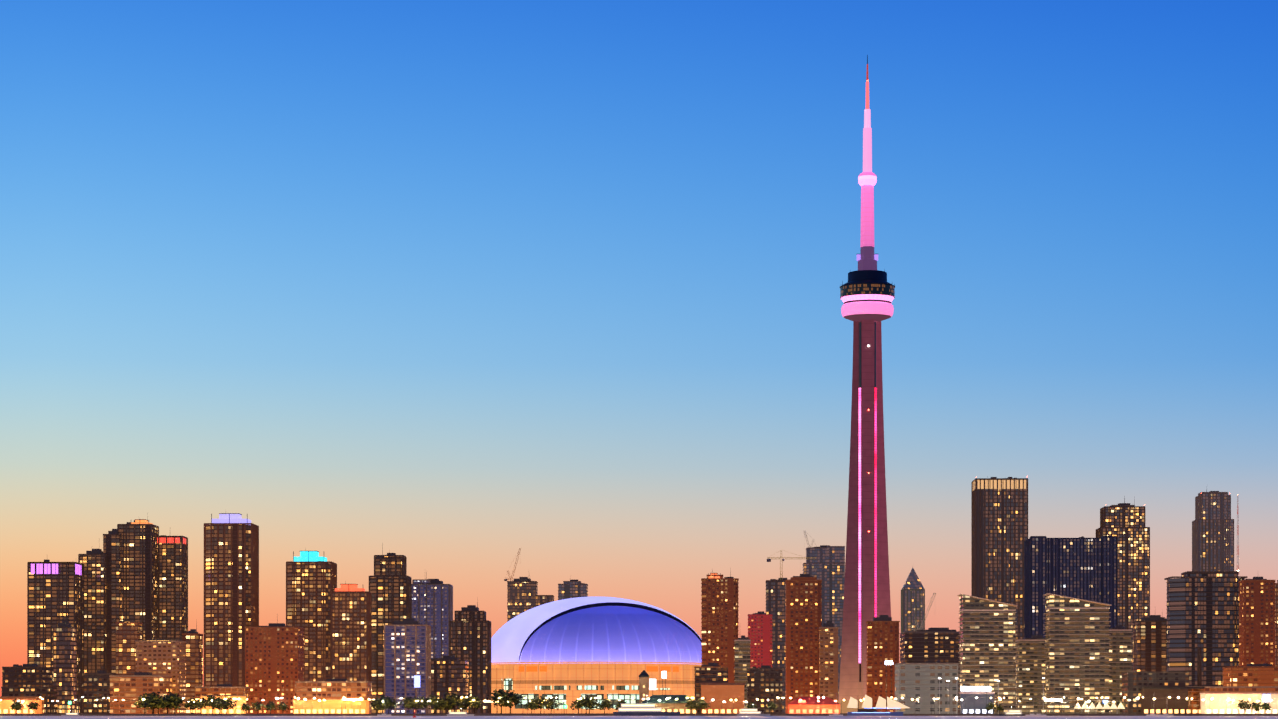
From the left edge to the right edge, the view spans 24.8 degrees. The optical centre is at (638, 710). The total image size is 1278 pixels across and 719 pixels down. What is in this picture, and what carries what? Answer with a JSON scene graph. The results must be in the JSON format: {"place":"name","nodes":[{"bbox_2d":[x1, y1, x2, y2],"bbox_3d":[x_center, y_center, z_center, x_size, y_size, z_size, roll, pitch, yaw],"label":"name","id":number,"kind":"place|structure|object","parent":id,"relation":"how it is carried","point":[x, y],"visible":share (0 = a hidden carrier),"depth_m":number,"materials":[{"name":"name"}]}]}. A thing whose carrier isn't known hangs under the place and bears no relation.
{"place":"outdoors","nodes":[
{"label":"outdoors","id":0,"kind":"place"},
{"bbox_2d":[0,696,44,713],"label":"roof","id":1,"kind":"structure","parent":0,"point":[32,697],"depth_m":1948.16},
{"bbox_2d":[2,664,52,686],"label":"building","id":2,"kind":"structure","parent":0,"point":[27,675],"depth_m":2109.10,"materials":[{"name":"brown"}]},
{"bbox_2d":[1,687,57,713],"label":"building","id":3,"kind":"structure","parent":0,"point":[49,694],"depth_m":1998.48,"materials":[{"name":"brown concrete"}]},
{"bbox_2d":[52,620,76,713],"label":"building","id":4,"kind":"structure","parent":0,"point":[64,656],"depth_m":2048.03,"materials":[{"name":"brown"}]},
{"bbox_2d":[83,670,117,713],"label":"building","id":5,"kind":"structure","parent":0,"point":[96,685],"depth_m":1992.10,"materials":[{"name":"brown"}]},
{"bbox_2d":[115,616,142,674],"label":"building","id":6,"kind":"structure","parent":0,"point":[128,634],"depth_m":2056.93,"materials":[{"name":"brown"}]},
{"bbox_2d":[109,672,171,713],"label":"building","id":7,"kind":"structure","parent":0,"point":[129,689],"depth_m":1981.50,"materials":[{"name":"brown"}]},
{"bbox_2d":[135,639,185,713],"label":"building","id":8,"kind":"structure","parent":0,"point":[161,657],"depth_m":2016.25,"materials":[{"name":"brown"}]},
{"bbox_2d":[182,625,202,713],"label":"building","id":9,"kind":"structure","parent":0,"point":[192,639],"depth_m":2065.87,"materials":[{"name":"brown"}]},
{"bbox_2d":[195,684,248,713],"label":"building","id":10,"kind":"structure","parent":0,"point":[224,689],"depth_m":1970.13,"materials":[{"name":"brown"}]},
{"bbox_2d":[200,695,246,713],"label":"facade","id":11,"kind":"structure","parent":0,"point":[240,701],"depth_m":1936.70,"materials":[{"name":"beige"}]},
{"bbox_2d":[204,513,258,686],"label":"building","id":12,"kind":"structure","parent":0,"point":[231,576],"depth_m":2255.93,"materials":[{"name":"brown"}]},
{"bbox_2d":[245,623,304,713],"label":"building","id":13,"kind":"structure","parent":0,"point":[274,661],"depth_m":2024.32,"materials":[{"name":"brick"}]},
{"bbox_2d":[286,548,336,680],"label":"building","id":14,"kind":"structure","parent":0,"point":[311,578],"depth_m":2304.45,"materials":[{"name":"brown"}]},
{"bbox_2d":[295,679,371,713],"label":"building","id":15,"kind":"structure","parent":0,"point":[334,688],"depth_m":1963.14,"materials":[{"name":"brown"}]},
{"bbox_2d":[331,580,371,680],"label":"building","id":16,"kind":"structure","parent":0,"point":[351,632],"depth_m":2243.43,"materials":[{"name":"brown"}]},
{"bbox_2d":[369,544,411,712],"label":"building","id":17,"kind":"structure","parent":0,"point":[390,585],"depth_m":2323.18,"materials":[{"name":"brown"}]},
{"bbox_2d":[384,618,430,713],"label":"building","id":18,"kind":"structure","parent":0,"point":[407,649],"depth_m":2031.99,"materials":[{"name":"grey"}]},
{"bbox_2d":[412,572,452,658],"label":"building","id":19,"kind":"structure","parent":0,"point":[432,603],"depth_m":2402.21,"materials":[{"name":"grey"}]},
{"bbox_2d":[431,648,468,713],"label":"building","id":20,"kind":"structure","parent":0,"point":[449,674],"depth_m":2101.45,"materials":[{"name":"brown"}]},
{"bbox_2d":[449,605,490,712],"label":"building","id":21,"kind":"structure","parent":0,"point":[470,632],"depth_m":2361.34,"materials":[{"name":"brown"}]},
{"bbox_2d":[78,713,958,713],"bbox_3d":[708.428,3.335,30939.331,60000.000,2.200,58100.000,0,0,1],"label":"city ground","id":22,"kind":"structure","parent":0,"point":[533,713],"depth_m":2254.17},
{"bbox_2d":[10,698,23,713],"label":"tree","id":23,"kind":"object","parent":22,"relation":"on","point":[16,705],"visible":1,"depth_m":1926.92,"materials":[{"name":"green plant"}]},
{"bbox_2d":[0,699,42,713],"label":"facade","id":24,"kind":"structure","parent":22,"relation":"on","point":[5,705],"depth_m":1933.24,"materials":[{"name":"brown"}]},
{"bbox_2d":[27,560,83,712],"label":"building","id":25,"kind":"structure","parent":22,"relation":"on","point":[55,593],"depth_m":2259.36,"materials":[{"name":"brown"}]},
{"bbox_2d":[78,549,106,672],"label":"building","id":26,"kind":"structure","parent":22,"relation":"on","point":[94,561],"depth_m":2308.66,"materials":[{"name":"brown"}]},
{"bbox_2d":[103,529,121,672],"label":"building","id":27,"kind":"structure","parent":22,"relation":"on","point":[112,544],"depth_m":2318.44,"materials":[{"name":"brown"}]},
{"bbox_2d":[117,519,158,640],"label":"building","id":28,"kind":"structure","parent":22,"relation":"on","point":[139,570],"depth_m":2327.95,"materials":[{"name":"brown"}]},
{"bbox_2d":[133,693,150,713],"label":"tree","id":29,"kind":"object","parent":22,"relation":"on","point":[140,705],"visible":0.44,"depth_m":1930.73,"materials":[{"name":"green plant"}]},
{"bbox_2d":[141,692,163,713],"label":"tree","id":30,"kind":"object","parent":22,"relation":"on","point":[154,694],"visible":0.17,"depth_m":1926.02,"materials":[{"name":"green plant"}]},
{"bbox_2d":[144,695,165,713],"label":"tree","id":31,"kind":"object","parent":22,"relation":"on","point":[152,704],"visible":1,"depth_m":1917.63,"materials":[{"name":"green plant"}]},
{"bbox_2d":[157,535,187,640],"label":"building","id":32,"kind":"structure","parent":22,"relation":"on","point":[172,587],"depth_m":2352.41,"materials":[{"name":"brown"}]},
{"bbox_2d":[160,692,186,713],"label":"tree","id":33,"kind":"object","parent":22,"relation":"on","point":[175,699],"visible":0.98,"depth_m":1919.33,"materials":[{"name":"green plant"}]},
{"bbox_2d":[184,696,201,713],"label":"tree","id":34,"kind":"object","parent":22,"relation":"on","point":[189,704],"visible":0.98,"depth_m":1917.03,"materials":[{"name":"green plant"}]},
{"bbox_2d":[192,695,208,713],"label":"tree","id":35,"kind":"object","parent":22,"relation":"on","point":[202,702],"visible":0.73,"depth_m":1924.33,"materials":[{"name":"green plant"}]},
{"bbox_2d":[202,695,218,713],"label":"tree","id":36,"kind":"object","parent":22,"relation":"on","point":[210,697],"visible":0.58,"depth_m":1929.38,"materials":[{"name":"green plant"}]},
{"bbox_2d":[212,695,228,713],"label":"tree","id":37,"kind":"object","parent":22,"relation":"on","point":[219,702],"visible":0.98,"depth_m":1917.70,"materials":[{"name":"green plant"}]},
{"bbox_2d":[218,696,236,713],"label":"tree","id":38,"kind":"object","parent":22,"relation":"on","point":[230,704],"visible":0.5,"depth_m":1927.30,"materials":[{"name":"green plant"}]},
{"bbox_2d":[264,701,276,713],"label":"tree","id":39,"kind":"object","parent":22,"relation":"on","point":[269,706],"visible":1,"depth_m":1924.57,"materials":[{"name":"green plant"}]},
{"bbox_2d":[292,699,368,713],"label":"building","id":40,"kind":"structure","parent":22,"relation":"on","point":[316,706],"depth_m":1933.06,"materials":[{"name":"yellow"}]},
{"bbox_2d":[373,694,391,713],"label":"tree","id":41,"kind":"object","parent":22,"relation":"on","point":[385,703],"visible":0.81,"depth_m":1915.91,"materials":[{"name":"green plant"}]},
{"bbox_2d":[399,696,415,713],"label":"tree","id":42,"kind":"object","parent":22,"relation":"on","point":[406,705],"visible":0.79,"depth_m":1913.84,"materials":[{"name":"green plant"}]},
{"bbox_2d":[405,696,422,713],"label":"tree","id":43,"kind":"object","parent":22,"relation":"on","point":[413,700],"visible":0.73,"depth_m":1913.75,"materials":[{"name":"green plant"}]},
{"bbox_2d":[414,675,419,713],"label":"sign","id":44,"kind":"object","parent":22,"relation":"on","point":[416,681],"visible":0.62,"depth_m":1930.46,"materials":[{"name":"white"}]},
{"bbox_2d":[416,696,430,713],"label":"tree","id":45,"kind":"object","parent":22,"relation":"on","point":[425,702],"visible":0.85,"depth_m":1916.25,"materials":[{"name":"green plant"}]},
{"bbox_2d":[431,696,448,709],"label":"tree","id":46,"kind":"object","parent":22,"relation":"on","point":[438,703],"visible":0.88,"depth_m":1913.31,"materials":[{"name":"green plant"}]},
{"bbox_2d":[441,692,465,711],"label":"tree","id":47,"kind":"object","parent":22,"relation":"on","point":[455,699],"visible":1,"depth_m":1910.98,"materials":[{"name":"green plant"}]},
{"bbox_2d":[464,696,482,713],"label":"tree","id":48,"kind":"object","parent":22,"relation":"on","point":[474,701],"visible":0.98,"depth_m":1914.35,"materials":[{"name":"green plant"}]},
{"bbox_2d":[486,688,511,713],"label":"tree","id":49,"kind":"object","parent":22,"relation":"on","point":[501,694],"visible":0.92,"depth_m":1917.18,"materials":[{"name":"green plant"}]},
{"bbox_2d":[502,689,526,713],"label":"tree","id":50,"kind":"object","parent":22,"relation":"on","point":[514,699],"visible":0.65,"depth_m":1922.37,"materials":[{"name":"green plant"}]},
{"bbox_2d":[507,577,553,621],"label":"building","id":51,"kind":"structure","parent":22,"relation":"on","point":[522,595],"depth_m":2951.17,"materials":[{"name":"brown"}]},
{"bbox_2d":[531,696,548,713],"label":"tree","id":52,"kind":"object","parent":22,"relation":"on","point":[541,701],"visible":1,"depth_m":1914.12,"materials":[{"name":"green plant"}]},
{"bbox_2d":[545,696,562,709],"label":"tree","id":53,"kind":"object","parent":22,"relation":"on","point":[551,701],"visible":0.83,"depth_m":1924.69,"materials":[{"name":"green plant"}]},
{"bbox_2d":[570,697,582,713],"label":"tree","id":54,"kind":"object","parent":22,"relation":"on","point":[578,704],"visible":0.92,"depth_m":1917.36,"materials":[{"name":"green plant"}]},
{"bbox_2d":[580,696,599,713],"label":"tree","id":55,"kind":"object","parent":22,"relation":"on","point":[589,702],"visible":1,"depth_m":1910.74,"materials":[{"name":"green plant"}]},
{"bbox_2d":[491,597,701,712],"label":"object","id":56,"kind":"structure","parent":22,"relation":"on","point":[569,650],"depth_m":2399.95,"materials":[{"name":"concrete"}]},
{"bbox_2d":[595,698,612,713],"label":"tree","id":57,"kind":"object","parent":22,"relation":"on","point":[604,703],"visible":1,"depth_m":1919.92,"materials":[{"name":"green plant"}]},
{"bbox_2d":[0,714,1277,715],"bbox_3d":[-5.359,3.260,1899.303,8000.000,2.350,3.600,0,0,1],"label":"quay wall","id":58,"kind":"structure","parent":22,"relation":"on","point":[610,714],"depth_m":1898.74,"materials":[{"name":"concrete"}]},
{"bbox_2d":[642,695,696,713],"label":"green pavilion","id":59,"kind":"structure","parent":22,"relation":"on","point":[670,704],"depth_m":1922.63,"materials":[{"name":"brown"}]},
{"bbox_2d":[685,699,699,713],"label":"tree","id":60,"kind":"object","parent":22,"relation":"on","point":[690,705],"visible":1,"depth_m":1908.35,"materials":[{"name":"green plant"}]},
{"bbox_2d":[695,698,709,709],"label":"tree","id":61,"kind":"object","parent":22,"relation":"on","point":[701,704],"visible":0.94,"depth_m":1917.10,"materials":[{"name":"green plant"}]},
{"bbox_2d":[694,663,728,713],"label":"building","id":62,"kind":"structure","parent":22,"relation":"on","point":[712,673],"depth_m":1996.79,"materials":[{"name":"brown"}]},
{"bbox_2d":[700,683,744,713],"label":"building","id":63,"kind":"structure","parent":22,"relation":"on","point":[719,693],"depth_m":1986.55,"materials":[{"name":"brown"}]},
{"bbox_2d":[765,578,786,712],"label":"building","id":64,"kind":"structure","parent":22,"relation":"on","point":[775,592],"depth_m":2794.92,"materials":[{"name":"grey"}]},
{"bbox_2d":[767,550,815,579],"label":"crane","id":65,"kind":"object","parent":64,"relation":"on","point":[768,560],"visible":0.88,"depth_m":2804.85,"materials":[{"name":"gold metal"}]},
{"bbox_2d":[786,697,840,713],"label":"building","id":66,"kind":"structure","parent":22,"relation":"on","point":[824,705],"depth_m":1920.26,"materials":[{"name":"brown"}]},
{"bbox_2d":[803,545,844,699],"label":"building","id":67,"kind":"structure","parent":22,"relation":"on","point":[826,566],"depth_m":2843.61,"materials":[{"name":"grey"}]},
{"bbox_2d":[838,55,894,712],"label":"observation tower","id":68,"kind":"structure","parent":22,"relation":"on","point":[867,293],"depth_m":2488.63,"materials":[{"name":"concrete"}]},
{"bbox_2d":[900,628,959,712],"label":"building","id":69,"kind":"structure","parent":22,"relation":"on","point":[932,645],"depth_m":2292.39,"materials":[{"name":"brown"}]},
{"bbox_2d":[960,686,990,713],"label":"roof","id":70,"kind":"structure","parent":22,"relation":"on","point":[975,688],"depth_m":1918.40,"materials":[{"name":"white"}]},
{"bbox_2d":[959,692,994,713],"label":"building","id":71,"kind":"structure","parent":22,"relation":"on","point":[970,703],"depth_m":1952.42,"materials":[{"name":"grey"}]},
{"bbox_2d":[1074,702,1124,713],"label":"tents","id":72,"kind":"object","parent":22,"relation":"on","point":[1099,706],"visible":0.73,"depth_m":1906.21,"materials":[{"name":"white fabric"}]},
{"bbox_2d":[1121,672,1188,713],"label":"building","id":73,"kind":"structure","parent":22,"relation":"on","point":[1133,683],"depth_m":1949.66,"materials":[{"name":"concrete"}]},
{"bbox_2d":[1140,687,1204,713],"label":"building","id":74,"kind":"structure","parent":22,"relation":"on","point":[1161,703],"depth_m":1939.29,"materials":[{"name":"brown"}]},
{"bbox_2d":[1197,648,1201,685],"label":"power station chimney","id":75,"kind":"object","parent":22,"relation":"on","point":[1199,675],"visible":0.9,"depth_m":1952.65,"materials":[{"name":"grey brick"}]},
{"bbox_2d":[1185,686,1277,713],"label":"building","id":76,"kind":"structure","parent":22,"relation":"on","point":[1240,689],"depth_m":1938.21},
{"bbox_2d":[1200,693,1277,713],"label":"building","id":77,"kind":"structure","parent":22,"relation":"on","point":[1218,703],"depth_m":1918.34,"materials":[{"name":"beige"}]},
{"bbox_2d":[1236,700,1254,709],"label":"tree","id":78,"kind":"object","parent":22,"relation":"on","point":[1245,705],"visible":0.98,"depth_m":1909.57,"materials":[{"name":"green plant"}]},
{"bbox_2d":[558,580,587,599],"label":"building","id":79,"kind":"structure","parent":0,"point":[571,589],"depth_m":2999.97,"materials":[{"name":"grey"}]},
{"bbox_2d":[0,716,1277,718],"bbox_3d":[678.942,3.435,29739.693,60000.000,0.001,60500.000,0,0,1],"label":"lake water","id":80,"kind":"structure","parent":0,"point":[639,717],"depth_m":1450.86,"materials":[{"name":"blue liquid"}]},
{"bbox_2d":[447,711,473,715],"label":"tour boat","id":81,"kind":"object","parent":80,"relation":"on","point":[461,713],"visible":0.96,"depth_m":1887.33,"materials":[{"name":"grey"}]},
{"bbox_2d":[613,695,679,715],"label":"yacht","id":82,"kind":"object","parent":80,"relation":"on","point":[637,709],"visible":0.98,"depth_m":1880.37,"materials":[{"name":"white"}]},
{"bbox_2d":[737,706,769,715],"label":"cruiser boat","id":83,"kind":"object","parent":80,"relation":"on","point":[749,712],"visible":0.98,"depth_m":1882.38,"materials":[{"name":"grey"}]},
{"bbox_2d":[847,694,910,715],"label":"tall ship","id":84,"kind":"object","parent":80,"relation":"on","point":[882,703],"visible":0.96,"depth_m":1880.04,"materials":[{"name":"grey fabric"}]},
{"bbox_2d":[999,707,1023,715],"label":"ferry boat","id":85,"kind":"object","parent":80,"relation":"on","point":[1014,713],"visible":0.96,"depth_m":1878.68,"materials":[{"name":"white"}]},
{"bbox_2d":[0,0,1277,696],"label":"sky","id":86,"kind":"structure","parent":0,"point":[454,287],"materials":[{"name":"blue"}]},
{"bbox_2d":[639,670,655,702],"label":"lookout tower","id":87,"kind":"structure","parent":0,"point":[646,684],"depth_m":1942.94,"materials":[{"name":"brick"}]},
{"bbox_2d":[701,569,738,682],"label":"building","id":88,"kind":"structure","parent":0,"point":[719,611],"depth_m":2196.57,"materials":[{"name":"brick"}]},
{"bbox_2d":[734,635,750,708],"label":"building","id":89,"kind":"structure","parent":0,"point":[742,651],"depth_m":2096.18,"materials":[{"name":"grey"}]},
{"bbox_2d":[748,611,772,667],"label":"building","id":90,"kind":"structure","parent":0,"point":[760,632],"depth_m":2595.49,"materials":[{"name":"red"}]},
{"bbox_2d":[747,665,782,713],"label":"building","id":91,"kind":"structure","parent":0,"point":[764,683],"depth_m":2015.83,"materials":[{"name":"brown"}]},
{"bbox_2d":[785,574,821,713],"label":"building","id":92,"kind":"structure","parent":0,"point":[803,607],"depth_m":2195.06,"materials":[{"name":"brick"}]},
{"bbox_2d":[819,619,838,701],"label":"building","id":93,"kind":"structure","parent":0,"point":[828,657],"depth_m":2144.59,"materials":[{"name":"brown"}]},
{"bbox_2d":[866,615,899,711],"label":"building","id":94,"kind":"structure","parent":0,"point":[883,637],"depth_m":2173.58,"materials":[{"name":"brick"}]},
{"bbox_2d":[901,568,924,632],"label":"building","id":95,"kind":"structure","parent":0,"point":[912,599],"depth_m":2991.36,"materials":[{"name":"grey glass"}]},
{"bbox_2d":[894,660,958,713],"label":"building","id":96,"kind":"structure","parent":0,"point":[918,681],"depth_m":2072.95,"materials":[{"name":"concrete"}]},
{"bbox_2d":[957,594,1017,713],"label":"building","id":97,"kind":"structure","parent":0,"point":[987,642],"depth_m":1982.06,"materials":[{"name":"grey"}]},
{"bbox_2d":[971,477,1027,708],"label":"building","id":98,"kind":"structure","parent":0,"point":[999,521],"depth_m":2739.67,"materials":[{"name":"brown"}]},
{"bbox_2d":[1015,635,1045,713],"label":"building","id":99,"kind":"structure","parent":0,"point":[1030,668],"depth_m":2091.07,"materials":[{"name":"grey"}]},
{"bbox_2d":[1024,536,1116,637],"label":"building","id":100,"kind":"structure","parent":0,"point":[1082,567],"depth_m":2438.52,"materials":[{"name":"blue glass"}]},
{"bbox_2d":[1043,593,1111,713],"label":"building","id":101,"kind":"structure","parent":0,"point":[1077,648],"depth_m":1980.62,"materials":[{"name":"grey"}]},
{"bbox_2d":[1109,625,1132,713],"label":"building","id":102,"kind":"structure","parent":0,"point":[1120,648],"depth_m":2039.73,"materials":[{"name":"grey"}]},
{"bbox_2d":[1096,496,1149,671],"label":"building","id":103,"kind":"structure","parent":0,"point":[1124,522],"depth_m":2786.64,"materials":[{"name":"brown"}]},
{"bbox_2d":[1132,615,1166,671],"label":"building","id":104,"kind":"structure","parent":0,"point":[1149,643],"depth_m":2288.20,"materials":[{"name":"brown"}]},
{"bbox_2d":[1164,571,1246,685],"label":"building","id":105,"kind":"structure","parent":0,"point":[1202,609],"depth_m":2237.45,"materials":[{"name":"grey"}]},
{"bbox_2d":[1237,494,1238,574],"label":"radio mast","id":106,"kind":"object","parent":105,"relation":"on","point":[1238,531],"visible":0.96,"depth_m":2266.16,"materials":[{"name":"grey metal"}]},
{"bbox_2d":[1192,489,1233,570],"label":"building","id":107,"kind":"structure","parent":0,"point":[1213,536],"depth_m":2983.58,"materials":[{"name":"grey glass"}]},
{"bbox_2d":[1222,663,1277,685],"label":"building","id":108,"kind":"structure","parent":0,"point":[1264,674],"depth_m":2007.58,"materials":[{"name":"brown"}]},
{"bbox_2d":[1239,577,1275,665],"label":"building","id":109,"kind":"structure","parent":0,"point":[1256,620],"depth_m":2186.64,"materials":[{"name":"brick"}]},
{"bbox_2d":[1275,580,1277,665],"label":"building","id":110,"kind":"structure","parent":0,"point":[1276,624],"depth_m":2226.07,"materials":[{"name":"brown"}]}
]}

